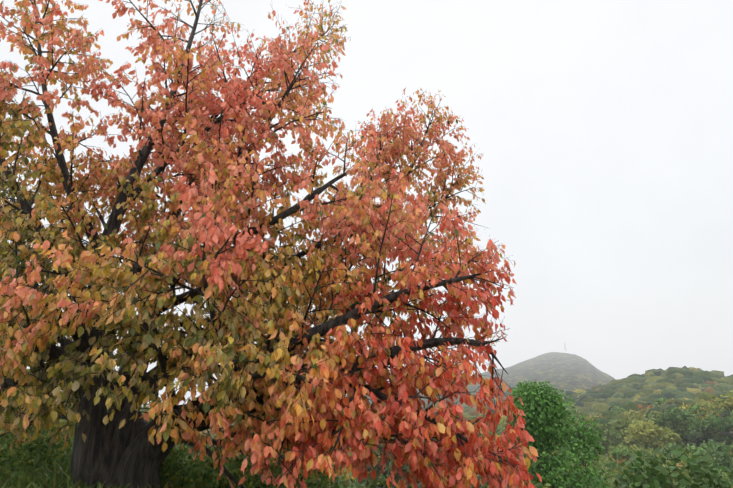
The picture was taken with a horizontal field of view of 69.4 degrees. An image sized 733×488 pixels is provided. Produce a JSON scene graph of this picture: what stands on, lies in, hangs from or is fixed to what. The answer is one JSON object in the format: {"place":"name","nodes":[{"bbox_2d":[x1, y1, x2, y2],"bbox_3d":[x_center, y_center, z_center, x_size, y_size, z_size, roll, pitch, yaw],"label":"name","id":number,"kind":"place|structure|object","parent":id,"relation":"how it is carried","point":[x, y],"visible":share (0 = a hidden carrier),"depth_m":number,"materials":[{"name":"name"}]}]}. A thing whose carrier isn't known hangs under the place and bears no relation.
{"place":"outdoors","nodes":[
{"label":"outdoors","id":0,"kind":"place"},
{"bbox_2d":[0,0,732,406],"label":"sky","id":1,"kind":"structure","parent":0,"point":[602,130],"materials":[{"name":"white"}]},
{"bbox_2d":[149,352,732,458],"bbox_3d":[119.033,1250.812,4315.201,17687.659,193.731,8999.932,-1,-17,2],"label":"terrain","id":2,"kind":"structure","parent":0,"point":[565,372],"depth_m":1407.26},
{"bbox_2d":[0,458,332,487],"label":"grass","id":3,"kind":"structure","parent":2,"relation":"on","point":[59,477],"depth_m":6.71,"materials":[{"name":"green plant"}]},
{"bbox_2d":[0,0,541,487],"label":"tree","id":4,"kind":"object","parent":2,"relation":"on","point":[202,218],"depth_m":6.45,"materials":[{"name":"plant"}]},
{"bbox_2d":[0,414,550,487],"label":"bushes","id":5,"kind":"object","parent":2,"relation":"on","point":[171,464],"visible":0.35,"depth_m":7.43,"materials":[{"name":"green plant"}]},
{"bbox_2d":[0,349,611,487],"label":"tree","id":6,"kind":"object","parent":2,"relation":"on","point":[548,414],"depth_m":24.25,"materials":[{"name":"green plant"}]},
{"bbox_2d":[27,390,732,487],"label":"hill trees","id":7,"kind":"object","parent":2,"relation":"on","point":[643,451],"visible":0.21,"depth_m":163.76,"materials":[{"name":"green plant"}]},
{"bbox_2d":[140,366,732,436],"bbox_3d":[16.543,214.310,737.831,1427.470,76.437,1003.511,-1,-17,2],"label":"forest","id":8,"kind":"object","parent":2,"relation":"on","point":[692,385],"visible":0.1,"depth_m":547.06,"materials":[{"name":"green plant"}]}
]}

